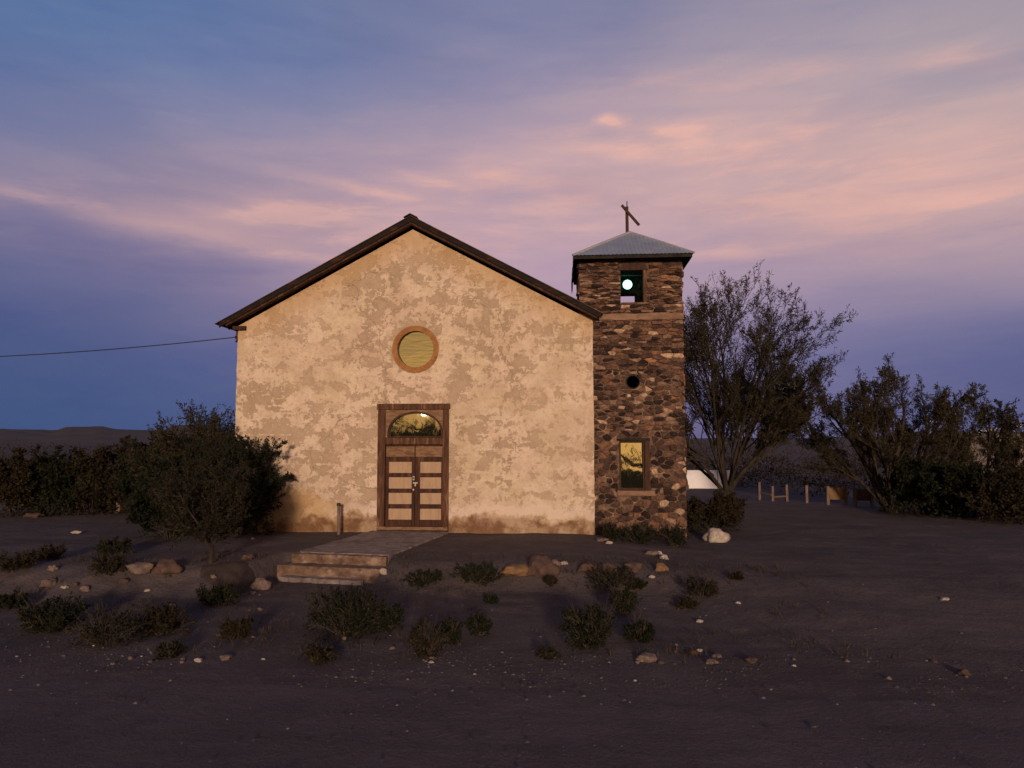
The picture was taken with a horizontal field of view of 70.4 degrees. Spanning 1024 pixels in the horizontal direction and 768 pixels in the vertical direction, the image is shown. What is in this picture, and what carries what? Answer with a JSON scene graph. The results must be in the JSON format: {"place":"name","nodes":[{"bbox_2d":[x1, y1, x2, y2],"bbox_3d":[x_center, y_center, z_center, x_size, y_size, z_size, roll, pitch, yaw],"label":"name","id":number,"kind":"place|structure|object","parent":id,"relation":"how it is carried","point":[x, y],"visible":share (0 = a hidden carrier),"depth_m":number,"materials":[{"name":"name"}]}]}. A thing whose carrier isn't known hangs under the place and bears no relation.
{"place":"outdoors","nodes":[
{"label":"outdoors","id":0,"kind":"place"},
{"bbox_2d":[0,425,233,441],"bbox_3d":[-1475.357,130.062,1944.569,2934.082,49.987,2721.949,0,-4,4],"label":"hills","id":1,"kind":"structure","parent":0,"point":[78,434],"depth_m":1848.91,"materials":[{"name":"soil"}]},
{"bbox_2d":[300,530,447,562],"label":"path","id":2,"kind":"structure","parent":0,"point":[389,543],"depth_m":16.26,"materials":[{"name":"concrete"}]},
{"bbox_2d":[0,440,1023,702],"bbox_3d":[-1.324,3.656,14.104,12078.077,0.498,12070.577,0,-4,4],"label":"ground","id":3,"kind":"structure","parent":0,"point":[836,554],"depth_m":11.73,"materials":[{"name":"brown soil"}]},
{"bbox_2d":[0,587,30,609],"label":"yard plant","id":4,"kind":"object","parent":3,"relation":"on","point":[10,601],"visible":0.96,"depth_m":12.13,"materials":[{"name":"green plant"}]},
{"bbox_2d":[0,548,39,571],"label":"yard plant","id":5,"kind":"object","parent":3,"relation":"on","point":[26,561],"visible":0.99,"depth_m":13.78,"materials":[{"name":"green plant"}]},
{"bbox_2d":[0,444,50,516],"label":"desert bush","id":6,"kind":"object","parent":3,"relation":"on","point":[14,490],"visible":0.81,"depth_m":23.62,"materials":[{"name":"green plant"}]},
{"bbox_2d":[23,512,44,517],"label":"rock","id":7,"kind":"object","parent":3,"relation":"on","point":[34,515],"visible":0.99,"depth_m":23.32,"materials":[{"name":"stone"}]},
{"bbox_2d":[39,577,56,586],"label":"rock","id":8,"kind":"object","parent":3,"relation":"on","point":[49,582],"visible":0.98,"depth_m":13.00,"materials":[{"name":"stone"}]},
{"bbox_2d":[27,542,70,559],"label":"yard plant","id":9,"kind":"object","parent":3,"relation":"on","point":[50,553],"visible":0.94,"depth_m":14.84,"materials":[{"name":"green plant"}]},
{"bbox_2d":[47,565,58,571],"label":"rock","id":10,"kind":"object","parent":3,"relation":"on","point":[52,568],"visible":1,"depth_m":13.62,"materials":[{"name":"stone"}]},
{"bbox_2d":[12,589,94,634],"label":"yard plant","id":11,"kind":"object","parent":3,"relation":"on","point":[55,617],"visible":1,"depth_m":10.65,"materials":[{"name":"green plant"}]},
{"bbox_2d":[20,445,95,516],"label":"desert bush","id":12,"kind":"object","parent":3,"relation":"on","point":[52,476],"visible":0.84,"depth_m":23.96,"materials":[{"name":"green plant"}]},
{"bbox_2d":[70,530,83,533],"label":"rock","id":13,"kind":"object","parent":3,"relation":"on","point":[75,532],"visible":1,"depth_m":19.45,"materials":[{"name":"stone"}]},
{"bbox_2d":[79,585,90,591],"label":"rock","id":14,"kind":"object","parent":3,"relation":"on","point":[84,588],"visible":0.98,"depth_m":12.87,"materials":[{"name":"stone"}]},
{"bbox_2d":[48,442,122,515],"bbox_3d":[-14.515,3.281,24.796,2.608,2.622,2.203,0,-4,4],"label":"desert bush","id":15,"kind":"object","parent":3,"relation":"on","point":[85,469],"visible":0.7,"depth_m":24.33,"materials":[{"name":"green plant"}]},
{"bbox_2d":[61,598,151,649],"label":"yard plant","id":16,"kind":"object","parent":3,"relation":"on","point":[118,627],"visible":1,"depth_m":9.84,"materials":[{"name":"green plant"}]},
{"bbox_2d":[87,553,129,575],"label":"yard plant","id":17,"kind":"object","parent":3,"relation":"on","point":[114,563],"visible":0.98,"depth_m":13.34,"materials":[{"name":"green plant"}]},
{"bbox_2d":[90,435,134,513],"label":"desert bush","id":18,"kind":"object","parent":3,"relation":"on","point":[119,498],"visible":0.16,"depth_m":24.63,"materials":[{"name":"green plant"}]},
{"bbox_2d":[92,534,134,555],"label":"yard plant","id":19,"kind":"object","parent":3,"relation":"on","point":[114,544],"visible":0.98,"depth_m":15.15,"materials":[{"name":"green plant"}]},
{"bbox_2d":[115,496,121,512],"bbox_3d":[-13.454,4.157,24.828,0.166,0.920,0.156,0,-4,4],"label":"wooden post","id":20,"kind":"object","parent":3,"relation":"on","point":[120,506],"visible":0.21,"depth_m":24.76,"materials":[{"name":"wood"}]},
{"bbox_2d":[117,578,129,583],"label":"rock","id":21,"kind":"object","parent":3,"relation":"on","point":[123,580],"visible":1,"depth_m":13.04,"materials":[{"name":"stone"}]},
{"bbox_2d":[125,562,155,573],"bbox_3d":[-6.872,3.394,13.412,0.448,0.187,0.499,-3,-5,33],"label":"rock","id":22,"kind":"object","parent":3,"relation":"on","point":[140,567],"visible":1,"depth_m":13.29,"materials":[{"name":"stone"}]},
{"bbox_2d":[109,428,181,514],"bbox_3d":[-11.290,2.878,23.385,2.927,2.983,2.059,1,-4,-13],"label":"desert bush","id":23,"kind":"object","parent":3,"relation":"on","point":[128,481],"visible":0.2,"depth_m":22.93,"materials":[{"name":"green plant"}]},
{"bbox_2d":[124,460,201,540],"bbox_3d":[-8.446,2.889,17.966,2.123,2.004,1.840,0,-4,-5],"label":"dense shrub","id":24,"kind":"object","parent":3,"relation":"on","point":[143,508],"visible":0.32,"depth_m":17.69,"materials":[{"name":"green plant"}]},
{"bbox_2d":[133,600,196,637],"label":"yard plant","id":25,"kind":"object","parent":3,"relation":"on","point":[162,620],"visible":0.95,"depth_m":10.41,"materials":[{"name":"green plant"}]},
{"bbox_2d":[151,558,182,574],"bbox_3d":[-6.414,3.384,13.465,0.484,0.290,0.432,3,-6,-37],"label":"rock","id":26,"kind":"object","parent":3,"relation":"on","point":[166,566],"visible":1,"depth_m":13.38,"materials":[{"name":"stone"}]},
{"bbox_2d":[153,639,189,659],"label":"yard plant","id":27,"kind":"object","parent":3,"relation":"on","point":[173,649],"visible":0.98,"depth_m":9.35,"materials":[{"name":"brown plant"}]},
{"bbox_2d":[124,399,235,529],"bbox_3d":[-8.568,2.223,20.249,3.872,3.669,3.451,0,-4,4],"label":"shrub","id":28,"kind":"object","parent":3,"relation":"on","point":[173,445],"visible":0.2,"depth_m":19.80,"materials":[{"name":"green plant"}]},
{"bbox_2d":[133,424,237,538],"bbox_3d":[-7.889,2.462,18.819,2.894,2.904,2.960,0,-4,4],"label":"dense shrub","id":29,"kind":"object","parent":3,"relation":"on","point":[166,463],"visible":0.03,"depth_m":18.39,"materials":[{"name":"green plant"}]},
{"bbox_2d":[194,658,202,661],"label":"rock","id":30,"kind":"object","parent":3,"relation":"on","point":[198,660],"visible":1,"depth_m":9.11,"materials":[{"name":"stone"}]},
{"bbox_2d":[144,424,256,563],"bbox_3d":[-6.066,2.156,14.179,2.044,2.920,1.889,2,-5,-26],"label":"tree","id":31,"kind":"object","parent":3,"relation":"on","point":[219,511],"visible":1,"depth_m":13.93,"materials":[{"name":"green plant"}]},
{"bbox_2d":[194,576,240,607],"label":"yard plant","id":32,"kind":"object","parent":3,"relation":"on","point":[211,596],"visible":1,"depth_m":12.14,"materials":[{"name":"green plant"}]},
{"bbox_2d":[219,654,232,660],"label":"rock","id":33,"kind":"object","parent":3,"relation":"on","point":[224,657],"visible":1,"depth_m":9.20,"materials":[{"name":"stone"}]},
{"bbox_2d":[200,561,255,594],"bbox_3d":[-5.291,3.610,13.551,1.147,0.511,1.177,0,-4,4],"label":"rock","id":34,"kind":"object","parent":3,"relation":"on","point":[243,578],"visible":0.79,"depth_m":13.49,"materials":[{"name":"stone"}]},
{"bbox_2d":[218,610,254,639],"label":"yard plant","id":35,"kind":"object","parent":3,"relation":"on","point":[241,627],"visible":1,"depth_m":10.13,"materials":[{"name":"brown plant"}]},
{"bbox_2d":[180,432,295,537],"bbox_3d":[-6.853,2.498,18.343,2.894,2.696,2.672,-3,-5,30],"label":"dense shrub","id":36,"kind":"object","parent":3,"relation":"on","point":[261,486],"visible":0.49,"depth_m":17.89,"materials":[{"name":"green plant"}]},
{"bbox_2d":[241,554,254,559],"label":"rock","id":37,"kind":"object","parent":3,"relation":"on","point":[250,556],"visible":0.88,"depth_m":14.35,"materials":[{"name":"stone"}]},
{"bbox_2d":[250,577,272,590],"bbox_3d":[-4.700,3.748,13.598,0.408,0.246,0.357,0,-4,4],"label":"rock","id":38,"kind":"object","parent":3,"relation":"on","point":[259,583],"visible":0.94,"depth_m":13.52,"materials":[{"name":"stone"}]},
{"bbox_2d":[297,639,340,664],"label":"yard plant","id":39,"kind":"object","parent":3,"relation":"on","point":[316,654],"visible":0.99,"depth_m":9.10,"materials":[{"name":"brown plant"}]},
{"bbox_2d":[277,552,387,584],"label":"concrete steps","id":40,"kind":"structure","parent":3,"relation":"on","point":[325,568],"depth_m":14.41,"materials":[{"name":"beige concrete"}]},
{"bbox_2d":[337,503,340,534],"bbox_3d":[-4.332,3.466,18.109,0.105,0.985,0.103,0,-4,4],"label":"short post","id":41,"kind":"object","parent":3,"relation":"on","point":[338,518],"visible":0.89,"depth_m":18.09,"materials":[{"name":"metal"}]},
{"bbox_2d":[303,581,392,644],"bbox_3d":[-2.348,3.183,10.279,1.340,0.811,1.158,0,-4,4],"label":"yard plant","id":42,"kind":"object","parent":3,"relation":"on","point":[342,610],"visible":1,"depth_m":10.13,"materials":[{"name":"green plant"}]},
{"bbox_2d":[379,568,386,574],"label":"rock","id":43,"kind":"object","parent":3,"relation":"on","point":[382,571],"visible":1,"depth_m":13.85,"materials":[{"name":"stone"}]},
{"bbox_2d":[364,599,405,633],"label":"yard plant","id":44,"kind":"object","parent":3,"relation":"on","point":[392,617],"visible":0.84,"depth_m":10.41,"materials":[{"name":"green plant"}]},
{"bbox_2d":[215,213,602,534],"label":"church","id":45,"kind":"structure","parent":3,"relation":"on","point":[410,372],"depth_m":18.73,"materials":[{"name":"paint"}]},
{"bbox_2d":[0,337,234,356],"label":"cable","id":46,"kind":"object","parent":45,"relation":"attached to","point":[118,348],"visible":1,"depth_m":19.48,"materials":[{"name":"metal"}]},
{"bbox_2d":[385,445,414,525],"bbox_3d":[-2.880,2.610,18.649,0.762,2.070,0.162,0,-4,4],"label":"door leaf","id":47,"kind":"structure","parent":45,"relation":"in","point":[400,459],"depth_m":18.68,"materials":[{"name":"brown wood"}]},
{"bbox_2d":[377,403,449,529],"bbox_3d":[-2.529,2.117,18.694,1.925,3.226,0.321,0,-4,4],"label":"door frame","id":48,"kind":"structure","parent":45,"relation":"in","point":[383,441],"depth_m":18.61,"materials":[{"name":"brown wood"}]},
{"bbox_2d":[392,326,438,372],"bbox_3d":[-2.498,-0.898,18.889,1.228,1.230,0.182,0,-4,4],"label":"round window","id":49,"kind":"structure","parent":45,"relation":"in","point":[416,347],"depth_m":18.88,"materials":[{"name":"yellow glass"}]},
{"bbox_2d":[413,445,442,525],"bbox_3d":[-2.158,2.606,18.617,0.768,2.070,0.112,0,-4,4],"label":"door leaf","id":50,"kind":"structure","parent":45,"relation":"in","point":[428,458],"depth_m":18.62,"materials":[{"name":"brown wood"}]},
{"bbox_2d":[399,568,444,590],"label":"yard plant","id":51,"kind":"object","parent":3,"relation":"on","point":[434,577],"visible":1,"depth_m":13.35,"materials":[{"name":"green plant"}]},
{"bbox_2d":[405,612,449,658],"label":"yard plant","id":52,"kind":"object","parent":3,"relation":"on","point":[422,645],"visible":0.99,"depth_m":9.28,"materials":[{"name":"green plant"}]},
{"bbox_2d":[435,615,462,644],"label":"yard plant","id":53,"kind":"object","parent":3,"relation":"on","point":[454,631],"visible":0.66,"depth_m":9.97,"materials":[{"name":"green plant"}]},
{"bbox_2d":[450,560,505,586],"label":"yard plant","id":54,"kind":"object","parent":3,"relation":"on","point":[478,572],"visible":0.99,"depth_m":13.35,"materials":[{"name":"green plant"}]},
{"bbox_2d":[462,610,493,635],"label":"yard plant","id":55,"kind":"object","parent":3,"relation":"on","point":[478,623],"visible":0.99,"depth_m":10.29,"materials":[{"name":"green plant"}]},
{"bbox_2d":[483,592,498,603],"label":"yard plant","id":56,"kind":"object","parent":3,"relation":"on","point":[491,599],"visible":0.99,"depth_m":12.43,"materials":[{"name":"green plant"}]},
{"bbox_2d":[0,438,1023,496],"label":"scrubland","id":57,"kind":"structure","parent":3,"relation":"on","point":[789,473],"depth_m":42.20,"materials":[{"name":"green plant"}]},
{"bbox_2d":[498,563,528,575],"bbox_3d":[0.055,3.505,13.696,0.653,0.206,0.498,1,-5,-16],"label":"rock","id":58,"kind":"object","parent":3,"relation":"on","point":[516,569],"visible":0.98,"depth_m":13.56,"materials":[{"name":"stone"}]},
{"bbox_2d":[526,554,560,576],"bbox_3d":[0.537,3.425,13.708,0.607,0.407,0.542,3,-5,-32],"label":"rock","id":59,"kind":"object","parent":3,"relation":"on","point":[539,565],"visible":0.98,"depth_m":13.59,"materials":[{"name":"stone"}]},
{"bbox_2d":[535,644,561,659],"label":"yard plant","id":60,"kind":"object","parent":3,"relation":"on","point":[545,653],"visible":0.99,"depth_m":9.23,"materials":[{"name":"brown plant"}]},
{"bbox_2d":[542,574,557,586],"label":"yard plant","id":61,"kind":"object","parent":3,"relation":"on","point":[550,579],"visible":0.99,"depth_m":13.38,"materials":[{"name":"green plant"}]},
{"bbox_2d":[552,559,561,566],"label":"rock","id":62,"kind":"object","parent":3,"relation":"on","point":[558,563],"visible":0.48,"depth_m":13.93,"materials":[{"name":"stone"}]},
{"bbox_2d":[557,594,617,650],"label":"yard plant","id":63,"kind":"object","parent":3,"relation":"on","point":[597,621],"visible":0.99,"depth_m":9.64,"materials":[{"name":"green plant"}]},
{"bbox_2d":[577,561,597,571],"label":"rock","id":64,"kind":"object","parent":3,"relation":"on","point":[586,566],"visible":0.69,"depth_m":13.52,"materials":[{"name":"stone"}]},
{"bbox_2d":[596,537,608,541],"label":"rock","id":65,"kind":"object","parent":3,"relation":"on","point":[600,539],"visible":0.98,"depth_m":16.95,"materials":[{"name":"stone"}]},
{"bbox_2d":[598,562,620,576],"bbox_3d":[1.831,3.453,13.554,0.485,0.243,0.398,-2,-5,25],"label":"rock","id":66,"kind":"object","parent":3,"relation":"on","point":[609,565],"visible":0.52,"depth_m":13.44,"materials":[{"name":"stone"}]},
{"bbox_2d":[585,559,637,589],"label":"yard plant","id":67,"kind":"object","parent":3,"relation":"on","point":[624,577],"visible":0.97,"depth_m":13.04,"materials":[{"name":"green plant"}]},
{"bbox_2d":[601,520,624,540],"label":"yard plant","id":68,"kind":"object","parent":3,"relation":"on","point":[611,534],"visible":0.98,"depth_m":17.01,"materials":[{"name":"green plant"}]},
{"bbox_2d":[604,581,642,614],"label":"yard plant","id":69,"kind":"object","parent":3,"relation":"on","point":[625,599],"visible":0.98,"depth_m":11.46,"materials":[{"name":"green plant"}]},
{"bbox_2d":[622,561,641,572],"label":"rock","id":70,"kind":"object","parent":3,"relation":"on","point":[635,567],"visible":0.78,"depth_m":13.51,"materials":[{"name":"stone"}]},
{"bbox_2d":[571,201,694,539],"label":"bell tower","id":71,"kind":"structure","parent":3,"relation":"on","point":[640,447],"depth_m":18.36,"materials":[{"name":"stone"}]},
{"bbox_2d":[623,276,631,288],"bbox_3d":[3.166,-2.785,19.895,0.256,0.374,0.256,0,-4,4],"label":"belfry lamp","id":72,"kind":"object","parent":71,"relation":"hanging from","point":[627,283],"visible":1,"depth_m":19.80,"materials":[{"name":"glass"}]},
{"bbox_2d":[616,438,654,495],"bbox_3d":[3.107,2.087,18.264,0.941,1.445,0.242,0,-4,4],"label":"window","id":73,"kind":"structure","parent":71,"relation":"in","point":[632,476],"depth_m":18.28,"materials":[{"name":"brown wood"}]},
{"bbox_2d":[625,575,647,589],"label":"yard plant","id":74,"kind":"object","parent":3,"relation":"on","point":[638,584],"visible":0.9,"depth_m":12.96,"materials":[{"name":"green plant"}]},
{"bbox_2d":[616,520,660,543],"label":"yard plant","id":75,"kind":"object","parent":3,"relation":"on","point":[641,536],"visible":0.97,"depth_m":16.90,"materials":[{"name":"green plant"}]},
{"bbox_2d":[622,618,656,642],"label":"yard plant","id":76,"kind":"object","parent":3,"relation":"on","point":[642,631],"visible":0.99,"depth_m":9.96,"materials":[{"name":"green plant"}]},
{"bbox_2d":[634,652,658,662],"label":"rock","id":77,"kind":"object","parent":3,"relation":"on","point":[646,657],"visible":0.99,"depth_m":9.08,"materials":[{"name":"stone"}]},
{"bbox_2d":[645,550,659,555],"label":"rock","id":78,"kind":"object","parent":3,"relation":"on","point":[651,552],"visible":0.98,"depth_m":15.29,"materials":[{"name":"stone"}]},
{"bbox_2d":[655,562,668,570],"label":"rock","id":79,"kind":"object","parent":3,"relation":"on","point":[661,566],"visible":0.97,"depth_m":13.42,"materials":[{"name":"stone"}]},
{"bbox_2d":[659,554,668,559],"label":"rock","id":80,"kind":"object","parent":3,"relation":"on","point":[663,556],"visible":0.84,"depth_m":14.77,"materials":[{"name":"stone"}]},
{"bbox_2d":[659,518,691,546],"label":"yard plant","id":81,"kind":"object","parent":3,"relation":"on","point":[675,537],"visible":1,"depth_m":16.54,"materials":[{"name":"green plant"}]},
{"bbox_2d":[673,595,700,608],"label":"yard plant","id":82,"kind":"object","parent":3,"relation":"on","point":[683,602],"visible":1,"depth_m":11.87,"materials":[{"name":"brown plant"}]},
{"bbox_2d":[685,649,699,654],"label":"rock","id":83,"kind":"object","parent":3,"relation":"on","point":[696,652],"visible":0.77,"depth_m":9.40,"materials":[{"name":"stone"}]},
{"bbox_2d":[683,573,718,598],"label":"yard plant","id":84,"kind":"object","parent":3,"relation":"on","point":[695,588],"visible":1,"depth_m":12.25,"materials":[{"name":"green plant"}]},
{"bbox_2d":[686,470,729,488],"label":"white wall","id":85,"kind":"structure","parent":3,"relation":"on","point":[697,479],"depth_m":36.55,"materials":[{"name":"paint"}]},
{"bbox_2d":[705,658,718,663],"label":"rock","id":86,"kind":"object","parent":3,"relation":"on","point":[709,661],"visible":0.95,"depth_m":8.98,"materials":[{"name":"stone"}]},
{"bbox_2d":[702,528,729,542],"bbox_3d":[4.999,3.708,17.763,0.667,0.381,0.584,-3,-5,33],"label":"rock","id":87,"kind":"object","parent":3,"relation":"on","point":[714,535],"visible":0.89,"depth_m":17.59,"materials":[{"name":"stone"}]},
{"bbox_2d":[711,653,721,657],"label":"rock","id":88,"kind":"object","parent":3,"relation":"on","point":[715,655],"visible":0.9,"depth_m":9.26,"materials":[{"name":"stone"}]},
{"bbox_2d":[686,488,747,531],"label":"desert bush","id":89,"kind":"object","parent":3,"relation":"on","point":[729,512],"visible":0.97,"depth_m":19.59,"materials":[{"name":"green plant"}]},
{"bbox_2d":[727,570,743,579],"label":"yard plant","id":90,"kind":"object","parent":3,"relation":"on","point":[737,575],"visible":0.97,"depth_m":12.90,"materials":[{"name":"green plant"}]},
{"bbox_2d":[743,656,757,663],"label":"rock","id":91,"kind":"object","parent":3,"relation":"on","point":[750,659],"visible":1,"depth_m":9.04,"materials":[{"name":"stone"}]},
{"bbox_2d":[683,259,857,495],"bbox_3d":[6.855,0.316,24.159,7.621,8.359,8.416,0,-4,4],"label":"mesquite tree","id":92,"kind":"object","parent":3,"relation":"on","point":[790,409],"visible":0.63,"depth_m":22.75,"materials":[{"name":"green plant"}]},
{"bbox_2d":[758,482,807,502],"bbox_3d":[10.839,4.443,29.013,2.166,0.967,0.468,-4,-6,44],"label":"fence","id":93,"kind":"object","parent":3,"relation":"on","point":[785,496],"visible":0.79,"depth_m":29.08,"materials":[{"name":"wood"}]},
{"bbox_2d":[826,486,847,505],"bbox_3d":[12.178,4.288,27.194,0.758,0.925,0.117,0,-4,4],"label":"board stand","id":94,"kind":"object","parent":3,"relation":"on","point":[836,493],"visible":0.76,"depth_m":27.18,"materials":[{"name":"wood"}]},
{"bbox_2d":[853,488,873,505],"bbox_3d":[13.101,4.313,27.040,0.724,0.889,0.114,0,-4,4],"label":"board stand","id":95,"kind":"object","parent":3,"relation":"on","point":[861,495],"visible":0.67,"depth_m":27.02,"materials":[{"name":"wood"}]},
{"bbox_2d":[794,352,1008,512],"bbox_3d":[13.331,1.751,25.228,6.004,5.579,4.572,0,-4,-7],"label":"mesquite tree","id":96,"kind":"object","parent":3,"relation":"on","point":[866,416],"visible":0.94,"depth_m":24.71,"materials":[{"name":"green plant"}]},
{"bbox_2d":[878,453,967,517],"bbox_3d":[13.557,3.333,23.783,2.788,2.177,2.751,0,-4,4],"label":"desert bush","id":97,"kind":"object","parent":3,"relation":"on","point":[909,482],"visible":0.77,"depth_m":23.61,"materials":[{"name":"green plant"}]},
{"bbox_2d":[939,597,948,600],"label":"rock","id":98,"kind":"object","parent":3,"relation":"on","point":[944,598],"visible":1,"depth_m":11.65,"materials":[{"name":"stone"}]},
{"bbox_2d":[956,668,970,675],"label":"rock","id":99,"kind":"object","parent":3,"relation":"on","point":[962,671],"visible":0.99,"depth_m":8.55,"materials":[{"name":"stone"}]},
{"bbox_2d":[921,461,1009,520],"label":"desert bush","id":100,"kind":"object","parent":3,"relation":"on","point":[958,478],"visible":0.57,"depth_m":22.57,"materials":[{"name":"green plant"}]},
{"bbox_2d":[917,424,1023,469],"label":"house","id":101,"kind":"structure","parent":3,"relation":"on","point":[978,446],"depth_m":53.65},
{"bbox_2d":[931,382,1023,479],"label":"mesquite tree","id":102,"kind":"object","parent":3,"relation":"on","point":[1008,451],"visible":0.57,"depth_m":28.75,"materials":[{"name":"green plant"}]},
{"bbox_2d":[955,466,1023,524],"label":"desert bush","id":103,"kind":"object","parent":3,"relation":"on","point":[1007,493],"visible":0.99,"depth_m":21.31,"materials":[{"name":"green plant"}]},
{"bbox_2d":[0,677,1023,767],"bbox_3d":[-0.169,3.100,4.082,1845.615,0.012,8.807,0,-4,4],"label":"road","id":104,"kind":"structure","parent":0,"point":[97,726],"depth_m":6.96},
{"bbox_2d":[0,0,1023,437],"label":"sky","id":105,"kind":"structure","parent":0,"point":[167,167],"materials":[{"name":"blue"}]},
{"bbox_2d":[1,563,1023,767],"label":"gravel","id":106,"kind":"structure","parent":0,"point":[549,696],"depth_m":8.79,"materials":[{"name":"gravel"}]},
{"bbox_2d":[689,432,1022,439],"bbox_3d":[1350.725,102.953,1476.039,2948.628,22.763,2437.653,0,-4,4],"label":"hills","id":107,"kind":"structure","parent":0,"point":[841,438],"depth_m":1632.50,"materials":[{"name":"soil"}]}
]}

